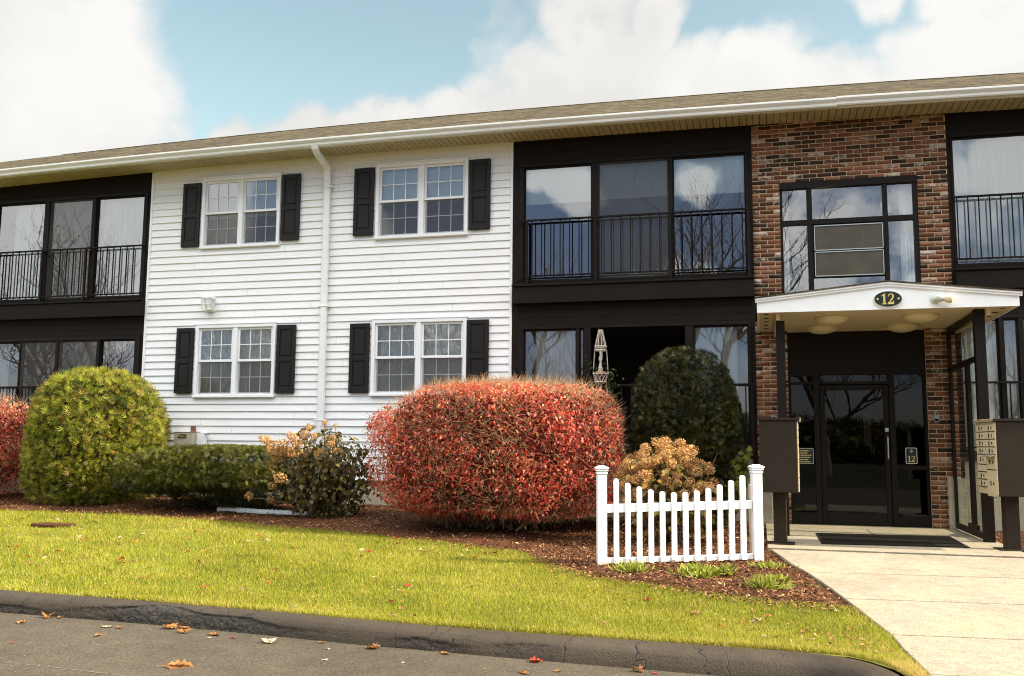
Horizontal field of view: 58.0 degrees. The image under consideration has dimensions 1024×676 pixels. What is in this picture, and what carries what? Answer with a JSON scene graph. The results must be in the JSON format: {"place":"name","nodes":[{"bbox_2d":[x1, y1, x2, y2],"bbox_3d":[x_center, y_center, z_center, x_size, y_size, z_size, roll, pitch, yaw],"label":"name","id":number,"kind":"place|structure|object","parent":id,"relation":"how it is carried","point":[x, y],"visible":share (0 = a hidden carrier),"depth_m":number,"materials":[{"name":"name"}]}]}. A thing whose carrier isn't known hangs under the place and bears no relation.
{"place":"outdoors","nodes":[
{"label":"outdoors","id":0,"kind":"place"},
{"bbox_2d":[0,612,903,675],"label":"road","id":1,"kind":"structure","parent":0,"point":[126,649],"depth_m":6.70,"materials":[{"name":"grey asphalt"}]},
{"bbox_2d":[42,612,53,618],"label":"fallen leaf","id":2,"kind":"object","parent":1,"relation":"on","point":[46,616],"visible":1,"depth_m":8.11,"materials":[{"name":"orange plant"}]},
{"bbox_2d":[7,662,122,675],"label":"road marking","id":3,"kind":"object","parent":1,"relation":"on","point":[71,669],"visible":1,"depth_m":6.28,"materials":[{"name":"paint"}]},
{"bbox_2d":[162,623,177,628],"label":"fallen leaf","id":4,"kind":"object","parent":1,"relation":"on","point":[173,625],"visible":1,"depth_m":7.71,"materials":[{"name":"orange plant"}]},
{"bbox_2d":[157,659,192,669],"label":"fallen leaf","id":5,"kind":"object","parent":1,"relation":"on","point":[177,664],"visible":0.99,"depth_m":6.38,"materials":[{"name":"orange plant"}]},
{"bbox_2d":[177,628,191,632],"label":"fallen leaf","id":6,"kind":"object","parent":1,"relation":"on","point":[184,630],"visible":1,"depth_m":7.55,"materials":[{"name":"orange plant"}]},
{"bbox_2d":[262,638,276,642],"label":"fallen leaf","id":7,"kind":"object","parent":1,"relation":"on","point":[269,640],"visible":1,"depth_m":7.20,"materials":[{"name":"beige plant"}]},
{"bbox_2d":[364,643,379,647],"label":"fallen leaf","id":8,"kind":"object","parent":1,"relation":"on","point":[374,645],"visible":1,"depth_m":7.03,"materials":[{"name":"brown plant"}]},
{"bbox_2d":[0,590,899,675],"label":"kerb","id":9,"kind":"structure","parent":1,"relation":"on","point":[686,658],"depth_m":6.93,"materials":[{"name":"concrete"}]},
{"bbox_2d":[529,656,541,661],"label":"fallen leaf","id":10,"kind":"object","parent":1,"relation":"on","point":[534,659],"visible":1,"depth_m":6.63,"materials":[{"name":"plant"}]},
{"bbox_2d":[632,665,643,671],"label":"fallen leaf","id":11,"kind":"object","parent":1,"relation":"on","point":[640,667],"visible":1,"depth_m":6.38,"materials":[{"name":"brown plant"}]},
{"bbox_2d":[0,507,931,675],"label":"lawn","id":12,"kind":"structure","parent":0,"point":[218,530],"depth_m":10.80,"materials":[{"name":"green plant"}]},
{"bbox_2d":[31,522,76,526],"bbox_3d":[-6.303,2.565,12.667,0.665,0.030,0.400,-1,-7,15],"label":"valve cover","id":13,"kind":"object","parent":12,"relation":"on","point":[49,524],"visible":0.96,"depth_m":12.56,"materials":[{"name":"metal"}]},
{"bbox_2d":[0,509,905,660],"bbox_3d":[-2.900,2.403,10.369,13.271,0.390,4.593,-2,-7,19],"label":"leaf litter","id":14,"kind":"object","parent":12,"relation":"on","point":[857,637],"visible":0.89,"depth_m":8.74,"materials":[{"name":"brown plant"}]},
{"bbox_2d":[0,72,1023,542],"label":"apartment building","id":15,"kind":"structure","parent":12,"relation":"on","point":[850,348],"depth_m":15.31,"materials":[{"name":"paint"}]},
{"bbox_2d":[0,344,9,433],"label":"curtain","id":16,"kind":"object","parent":15,"relation":"hanging from","point":[4,358],"visible":0.66,"depth_m":17.69,"materials":[{"name":"fabric"}]},
{"bbox_2d":[11,204,44,299],"bbox_3d":[-9.312,-1.669,17.849,0.800,1.900,0.054,-1,-7,15],"label":"curtain","id":17,"kind":"object","parent":15,"relation":"hanging from","point":[29,230],"visible":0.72,"depth_m":17.87,"materials":[{"name":"fabric"}]},
{"bbox_2d":[0,336,140,442],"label":"sliding door unit","id":18,"kind":"structure","parent":15,"relation":"in","point":[100,340],"depth_m":17.22,"materials":[{"name":"brown metal"}]},
{"bbox_2d":[50,201,92,297],"bbox_3d":[-8.343,-1.689,17.602,1.000,1.900,0.067,-1,-7,15],"label":"curtain","id":19,"kind":"object","parent":15,"relation":"hanging from","point":[72,228],"visible":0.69,"depth_m":17.63,"materials":[{"name":"fabric"}]},
{"bbox_2d":[0,191,148,302],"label":"sliding door unit","id":20,"kind":"structure","parent":15,"relation":"in","point":[49,203],"depth_m":17.41,"materials":[{"name":"brown metal"}]},
{"bbox_2d":[72,342,107,435],"bbox_3d":[-7.966,1.002,17.341,0.750,1.900,0.053,-1,-7,15],"label":"curtain","id":21,"kind":"object","parent":15,"relation":"hanging from","point":[84,355],"visible":0.15,"depth_m":17.44,"materials":[{"name":"fabric"}]},
{"bbox_2d":[96,197,144,296],"bbox_3d":[-7.273,-1.714,17.307,1.080,1.900,0.054,-1,-7,15],"label":"curtain","id":22,"kind":"object","parent":15,"relation":"hanging from","point":[121,222],"visible":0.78,"depth_m":17.33,"materials":[{"name":"fabric"}]},
{"bbox_2d":[173,426,209,460],"bbox_3d":[-5.611,1.854,16.165,0.630,0.620,0.210,-1,-7,15],"label":"utility box","id":23,"kind":"object","parent":15,"relation":"attached to","point":[193,436],"visible":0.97,"depth_m":16.13,"materials":[{"name":"metal"}]},
{"bbox_2d":[192,322,276,397],"bbox_3d":[-4.879,0.392,16.271,1.614,1.322,0.120,-1,-7,15],"label":"window","id":24,"kind":"structure","parent":15,"relation":"in","point":[236,328],"depth_m":16.25,"materials":[{"name":"white plastic"}]},
{"bbox_2d":[201,329,271,392],"bbox_3d":[-4.858,0.413,16.351,1.510,1.200,0.054,-1,-7,15],"label":"curtain","id":25,"kind":"object","parent":15,"relation":"hanging from","point":[256,335],"visible":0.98,"depth_m":16.36,"materials":[{"name":"fabric"}]},
{"bbox_2d":[199,172,282,249],"bbox_3d":[-4.860,-2.275,16.579,1.604,1.332,0.120,-1,-7,15],"label":"window","id":26,"kind":"structure","parent":15,"relation":"in","point":[242,180],"depth_m":16.56,"materials":[{"name":"white plastic"}]},
{"bbox_2d":[208,180,276,219],"bbox_3d":[-4.833,-2.519,16.681,1.510,0.700,0.016,-1,-7,15],"label":"window blind","id":27,"kind":"object","parent":15,"relation":"attached to","point":[260,200],"depth_m":16.68,"materials":[{"name":"plastic"}]},
{"bbox_2d":[369,316,467,396],"bbox_3d":[-1.556,0.313,15.387,1.714,1.317,0.120,-1,-7,15],"label":"window","id":28,"kind":"structure","parent":15,"relation":"in","point":[418,322],"depth_m":15.39,"materials":[{"name":"white plastic"}]},
{"bbox_2d":[378,324,460,390],"bbox_3d":[-1.534,0.336,15.467,1.610,1.210,0.054,-1,-7,15],"label":"curtain","id":29,"kind":"object","parent":15,"relation":"hanging from","point":[407,366],"visible":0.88,"depth_m":15.49,"materials":[{"name":"fabric"}]},
{"bbox_2d":[374,156,469,239],"bbox_3d":[-1.532,-2.362,15.695,1.694,1.342,0.120,-1,-7,15],"label":"window","id":30,"kind":"structure","parent":15,"relation":"in","point":[422,165],"depth_m":15.68,"materials":[{"name":"white plastic"}]},
{"bbox_2d":[382,165,462,204],"bbox_3d":[-1.509,-2.635,15.802,1.610,0.650,0.016,-1,-7,15],"label":"window blind","id":31,"kind":"object","parent":15,"relation":"attached to","point":[433,175],"depth_m":15.79,"materials":[{"name":"white plastic"}]},
{"bbox_2d":[535,331,565,425],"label":"curtain","id":32,"kind":"object","parent":15,"relation":"hanging from","point":[549,352],"visible":0.39,"depth_m":14.95,"materials":[{"name":"fabric"}]},
{"bbox_2d":[526,166,590,204],"bbox_3d":[0.780,-2.524,15.215,1.150,0.625,0.016,-1,-7,15],"label":"roller shade","id":33,"kind":"object","parent":15,"relation":"attached to","point":[559,185],"visible":0.77,"depth_m":15.21,"materials":[{"name":"white fabric"}]},
{"bbox_2d":[564,331,574,396],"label":"curtain","id":34,"kind":"object","parent":15,"relation":"hanging from","point":[569,340],"visible":0.37,"depth_m":14.87,"materials":[{"name":"fabric"}]},
{"bbox_2d":[593,329,608,396],"bbox_3d":[1.384,0.391,14.411,0.258,1.051,0.251,-1,-7,15],"label":"macrame hanger","id":35,"kind":"object","parent":15,"relation":"hanging from","point":[600,351],"visible":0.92,"depth_m":14.38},
{"bbox_2d":[579,356,623,404],"bbox_3d":[1.397,0.674,14.379,0.688,0.790,0.378,-1,-7,15],"label":"potted plant","id":36,"kind":"object","parent":35,"relation":"in","point":[601,377],"visible":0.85,"depth_m":14.34,"materials":[{"name":"green plant"}]},
{"bbox_2d":[600,163,633,199],"bbox_3d":[1.693,-2.551,14.973,0.580,0.610,0.016,-1,-7,15],"label":"roller shade","id":37,"kind":"object","parent":15,"relation":"attached to","point":[616,181],"visible":1,"depth_m":14.97,"materials":[{"name":"grey fabric"}]},
{"bbox_2d":[519,148,747,283],"bbox_3d":[1.897,-1.912,14.758,3.650,2.005,0.130,-1,-7,15],"label":"sliding door unit","id":38,"kind":"structure","parent":15,"relation":"in","point":[595,164],"depth_m":14.80,"materials":[{"name":"brown metal"}]},
{"bbox_2d":[518,320,751,452],"bbox_3d":[1.873,0.772,14.449,3.650,2.010,0.130,-1,-7,15],"label":"sliding door unit","id":39,"kind":"structure","parent":15,"relation":"in","point":[690,327],"depth_m":14.60,"materials":[{"name":"brown metal"}]},
{"bbox_2d":[634,161,666,197],"bbox_3d":[2.251,-2.563,14.825,0.565,0.610,0.016,-1,-7,15],"label":"roller shade","id":40,"kind":"object","parent":15,"relation":"attached to","point":[650,179],"visible":0.78,"depth_m":14.83,"materials":[{"name":"grey fabric"}]},
{"bbox_2d":[674,155,743,196],"bbox_3d":[3.113,-2.575,14.595,1.140,0.625,0.016,-1,-7,15],"label":"roller shade","id":41,"kind":"object","parent":15,"relation":"attached to","point":[709,176],"visible":0.77,"depth_m":14.59,"materials":[{"name":"white fabric"}]},
{"bbox_2d":[696,327,738,407],"bbox_3d":[3.162,0.742,14.216,0.630,1.900,0.040,-1,-7,15],"label":"curtain","id":42,"kind":"object","parent":15,"relation":"hanging from","point":[721,343],"visible":0.24,"depth_m":14.27,"materials":[{"name":"fabric"}]},
{"bbox_2d":[782,192,789,292],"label":"curtain","id":43,"kind":"object","parent":15,"relation":"hanging from","point":[786,245],"visible":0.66,"depth_m":14.24,"materials":[{"name":"fabric"}]},
{"bbox_2d":[818,189,827,218],"bbox_3d":[5.225,-2.527,15.567,0.197,1.340,0.197,6,-9,-39],"label":"pendant lamp","id":44,"kind":"object","parent":15,"relation":"hanging from","point":[822,217],"visible":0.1,"depth_m":15.51,"materials":[{"name":"white metal"}]},
{"bbox_2d":[779,175,920,293],"bbox_3d":[5.052,-1.312,13.845,1.960,2.170,0.120,-1,-7,15],"label":"stair window","id":45,"kind":"structure","parent":15,"relation":"in","point":[872,232],"depth_m":13.83,"materials":[{"name":"brown metal"}]},
{"bbox_2d":[819,385,892,525],"bbox_3d":[5.023,1.702,13.488,0.956,2.040,0.120,-1,-7,15],"label":"entrance door","id":46,"kind":"structure","parent":15,"relation":"in","point":[855,429],"depth_m":13.52,"materials":[{"name":"black glass"}]},
{"bbox_2d":[898,184,914,281],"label":"curtain","id":47,"kind":"object","parent":15,"relation":"hanging from","point":[906,239],"visible":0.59,"depth_m":13.81,"materials":[{"name":"fabric"}]},
{"bbox_2d":[961,321,999,450],"bbox_3d":[6.732,0.665,13.266,0.520,1.900,0.039,-1,-7,15],"label":"curtain","id":48,"kind":"object","parent":15,"relation":"hanging from","point":[968,346],"visible":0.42,"depth_m":13.28,"materials":[{"name":"fabric"}]},
{"bbox_2d":[949,128,1023,268],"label":"sliding door unit","id":49,"kind":"structure","parent":15,"relation":"in","point":[1007,132],"depth_m":13.45,"materials":[{"name":"brown metal"}]},
{"bbox_2d":[952,136,1023,263],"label":"curtain","id":50,"kind":"object","parent":15,"relation":"hanging from","point":[989,166],"visible":0.92,"depth_m":13.52,"materials":[{"name":"fabric"}]},
{"bbox_2d":[959,313,1023,455],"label":"sliding door unit","id":51,"kind":"structure","parent":15,"relation":"in","point":[1018,318],"depth_m":13.08,"materials":[{"name":"brown metal"}]},
{"bbox_2d":[1004,320,1023,417],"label":"curtain","id":52,"kind":"object","parent":15,"relation":"hanging from","point":[1010,351],"visible":0.33,"depth_m":13.30,"materials":[{"name":"fabric"}]},
{"bbox_2d":[0,491,1023,614],"bbox_3d":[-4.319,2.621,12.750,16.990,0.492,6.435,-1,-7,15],"label":"mulch bed","id":53,"kind":"object","parent":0,"point":[507,537],"visible":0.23,"depth_m":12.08,"materials":[{"name":"wood"}]},
{"bbox_2d":[0,392,32,495],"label":"burning bush","id":54,"kind":"object","parent":53,"relation":"on","point":[8,456],"visible":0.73,"depth_m":16.00,"materials":[{"name":"red plant"}]},
{"bbox_2d":[16,364,172,505],"bbox_3d":[-6.977,1.622,15.447,2.430,2.394,2.155,-1,-7,15],"label":"arborvitae shrub","id":55,"kind":"object","parent":53,"relation":"on","point":[53,423],"visible":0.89,"depth_m":14.78,"materials":[{"name":"green plant"}]},
{"bbox_2d":[105,443,315,508],"bbox_3d":[-4.641,2.159,14.318,3.215,1.074,1.773,-1,-7,15],"label":"clipped yew hedge","id":56,"kind":"object","parent":53,"relation":"on","point":[230,475],"visible":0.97,"depth_m":13.74,"materials":[{"name":"green plant"}]},
{"bbox_2d":[217,506,352,515],"bbox_3d":[-3.412,2.598,13.774,2.129,0.139,0.276,0,-7,6],"label":"drain pipe","id":57,"kind":"object","parent":53,"relation":"on","point":[249,510],"visible":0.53,"depth_m":13.71,"materials":[{"name":"white plastic"}]},
{"bbox_2d":[244,420,375,518],"bbox_3d":[-2.883,1.963,13.711,1.845,1.472,1.175,-1,-7,15],"label":"hydrangea bush","id":58,"kind":"object","parent":53,"relation":"on","point":[327,481],"visible":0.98,"depth_m":13.42,"materials":[{"name":"green plant"}]},
{"bbox_2d":[358,371,628,531],"bbox_3d":[-0.190,1.540,12.770,3.720,2.172,2.810,-1,-7,15],"label":"burning bush","id":59,"kind":"object","parent":53,"relation":"on","point":[531,477],"visible":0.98,"depth_m":11.94,"materials":[{"name":"red plant"}]},
{"bbox_2d":[604,559,659,573],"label":"perennial clump","id":60,"kind":"object","parent":53,"relation":"on","point":[627,566],"visible":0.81,"depth_m":9.37,"materials":[{"name":"green plant"}]},
{"bbox_2d":[612,435,726,543],"bbox_3d":[1.951,1.885,11.415,1.405,1.357,1.146,-1,-7,15],"label":"hydrangea bush","id":61,"kind":"object","parent":53,"relation":"on","point":[668,484],"visible":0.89,"depth_m":11.23,"materials":[{"name":"brown plant"}]},
{"bbox_2d":[594,464,763,564],"bbox_3d":[1.792,1.931,9.866,1.817,1.159,0.142,1,-7,-2],"label":"picket fence","id":62,"kind":"object","parent":53,"relation":"on","point":[754,504],"visible":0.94,"depth_m":9.83,"materials":[{"name":"white plastic"}]},
{"bbox_2d":[748,484,751,552],"bbox_3d":[2.611,2.011,10.067,0.045,0.820,0.040,-1,-7,15],"label":"wooden stake","id":63,"kind":"object","parent":62,"relation":"attached to","point":[750,535],"visible":0.24,"depth_m":10.05,"materials":[{"name":"wood"}]},
{"bbox_2d":[628,345,752,530],"bbox_3d":[2.534,1.367,12.825,1.830,2.616,1.467,-1,-7,15],"label":"dome yew","id":64,"kind":"object","parent":53,"relation":"on","point":[710,429],"visible":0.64,"depth_m":12.41,"materials":[{"name":"green plant"}]},
{"bbox_2d":[669,562,724,578],"bbox_3d":[1.853,2.298,9.067,0.607,0.176,0.565,-1,-7,15],"label":"perennial clump","id":65,"kind":"object","parent":53,"relation":"on","point":[697,569],"visible":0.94,"depth_m":9.01,"materials":[{"name":"plant"}]},
{"bbox_2d":[713,563,738,575],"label":"perennial clump","id":66,"kind":"object","parent":53,"relation":"on","point":[727,569],"visible":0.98,"depth_m":9.05,"materials":[{"name":"green plant"}]},
{"bbox_2d":[738,572,791,589],"bbox_3d":[2.334,2.246,8.471,0.429,0.177,0.428,6,-8,-37],"label":"perennial clump","id":67,"kind":"object","parent":53,"relation":"on","point":[768,582],"visible":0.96,"depth_m":8.41,"materials":[{"name":"green plant"}]},
{"bbox_2d":[747,560,799,568],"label":"perennial clump","id":68,"kind":"object","parent":53,"relation":"on","point":[771,564],"visible":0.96,"depth_m":9.35,"materials":[{"name":"green plant"}]},
{"bbox_2d":[759,573,790,580],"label":"perennial clump","id":69,"kind":"object","parent":53,"relation":"on","point":[787,577],"visible":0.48,"depth_m":8.77,"materials":[{"name":"plant"}]},
{"bbox_2d":[0,0,1023,161],"label":"sky","id":70,"kind":"structure","parent":0,"point":[76,76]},
{"bbox_2d":[766,524,1023,557],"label":"walkway","id":71,"kind":"structure","parent":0,"point":[803,537],"depth_m":10.98,"materials":[{"name":"concrete"}]},
{"bbox_2d":[757,417,800,544],"bbox_3d":[3.183,1.688,10.930,0.508,1.470,0.806,-1,-7,15],"label":"cluster mailbox","id":72,"kind":"object","parent":71,"relation":"on","point":[778,449],"visible":1,"depth_m":10.62,"materials":[{"name":"brown metal"}]},
{"bbox_2d":[796,421,798,491],"bbox_3d":[3.378,1.395,10.905,0.011,0.810,0.740,-1,-7,17],"label":"door panel","id":73,"kind":"structure","parent":72,"relation":"in","point":[797,421],"depth_m":10.56,"materials":[{"name":"metal"}]},
{"bbox_2d":[816,533,969,547],"bbox_3d":[4.620,2.473,11.318,1.655,0.016,1.540,-1,-7,15],"label":"door mat","id":74,"kind":"object","parent":71,"relation":"on","point":[885,540],"depth_m":11.16,"materials":[{"name":"black rubber"}]},
{"bbox_2d":[973,418,1023,551],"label":"cluster mailbox","id":75,"kind":"object","parent":71,"relation":"on","point":[1000,452],"visible":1,"depth_m":10.23,"materials":[{"name":"brown metal"}]},
{"bbox_2d":[976,425,984,431],"bbox_3d":[5.458,1.056,10.759,0.006,0.073,0.345,-1,-7,12],"label":"mailbox door","id":76,"kind":"structure","parent":75,"relation":"in","point":[983,426],"depth_m":10.73,"materials":[{"name":"beige metal"}]},
{"bbox_2d":[976,433,984,438],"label":"mailbox door","id":77,"kind":"structure","parent":75,"relation":"in","point":[977,434],"depth_m":10.74,"materials":[{"name":"beige metal"}]},
{"bbox_2d":[976,440,985,445],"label":"mailbox door","id":78,"kind":"structure","parent":75,"relation":"in","point":[977,441],"depth_m":10.71,"materials":[{"name":"beige metal"}]},
{"bbox_2d":[977,447,985,453],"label":"mailbox door","id":79,"kind":"structure","parent":75,"relation":"in","point":[984,448],"depth_m":10.71,"materials":[{"name":"beige metal"}]},
{"bbox_2d":[977,455,985,463],"bbox_3d":[5.455,1.408,10.719,0.006,0.103,0.345,-1,-7,12],"label":"mailbox door","id":80,"kind":"structure","parent":75,"relation":"in","point":[978,456],"depth_m":10.72,"materials":[{"name":"beige metal"}]},
{"bbox_2d":[978,465,986,471],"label":"mailbox door","id":81,"kind":"structure","parent":75,"relation":"in","point":[980,467],"depth_m":10.68,"materials":[{"name":"beige metal"}]},
{"bbox_2d":[978,472,986,478],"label":"mailbox door","id":82,"kind":"structure","parent":75,"relation":"in","point":[979,473],"depth_m":10.69,"materials":[{"name":"beige metal"}]},
{"bbox_2d":[978,479,987,486],"bbox_3d":[5.453,1.677,10.688,0.006,0.073,0.345,-1,-7,12],"label":"mailbox door","id":83,"kind":"structure","parent":75,"relation":"in","point":[979,480],"depth_m":10.69,"materials":[{"name":"beige metal"}]},
{"bbox_2d":[976,422,998,495],"bbox_3d":[5.426,1.371,10.541,0.011,0.810,0.740,-1,-7,12],"label":"door panel","id":84,"kind":"structure","parent":75,"relation":"in","point":[981,489],"depth_m":10.45,"materials":[{"name":"beige metal"}]},
{"bbox_2d":[985,424,993,430],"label":"mailbox door","id":85,"kind":"structure","parent":75,"relation":"in","point":[986,426],"depth_m":10.39,"materials":[{"name":"beige metal"}]},
{"bbox_2d":[985,432,994,438],"bbox_3d":[5.382,1.099,10.395,0.006,0.073,0.345,-1,-7,12],"label":"mailbox door","id":86,"kind":"structure","parent":75,"relation":"in","point":[986,433],"depth_m":10.36,"materials":[{"name":"beige metal"}]},
{"bbox_2d":[985,440,994,445],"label":"mailbox door","id":87,"kind":"structure","parent":75,"relation":"in","point":[986,441],"depth_m":10.36,"materials":[{"name":"beige metal"}]},
{"bbox_2d":[986,447,995,453],"bbox_3d":[5.380,1.267,10.375,0.006,0.073,0.345,-1,-7,12],"label":"mailbox door","id":88,"kind":"structure","parent":75,"relation":"in","point":[987,448],"depth_m":10.37,"materials":[{"name":"beige metal"}]},
{"bbox_2d":[986,455,995,469],"bbox_3d":[5.379,1.394,10.361,0.006,0.158,0.345,-1,-7,12],"label":"mailbox door","id":89,"kind":"structure","parent":75,"relation":"in","point":[993,458],"depth_m":10.34,"materials":[{"name":"beige metal"}]},
{"bbox_2d":[987,470,997,496],"bbox_3d":[5.377,1.627,10.334,0.006,0.288,0.345,-1,-7,12],"label":"mailbox door","id":90,"kind":"structure","parent":75,"relation":"in","point":[991,475],"depth_m":10.32,"materials":[{"name":"beige metal"}]},
{"bbox_2d":[771,549,1023,675],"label":"walkway","id":91,"kind":"structure","parent":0,"point":[939,615],"depth_m":7.84,"materials":[{"name":"concrete"}]},
{"bbox_2d":[980,530,1023,547],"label":"mulch bed","id":92,"kind":"object","parent":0,"point":[1001,537],"visible":0.12,"depth_m":12.07,"materials":[{"name":"soil"}]}
]}

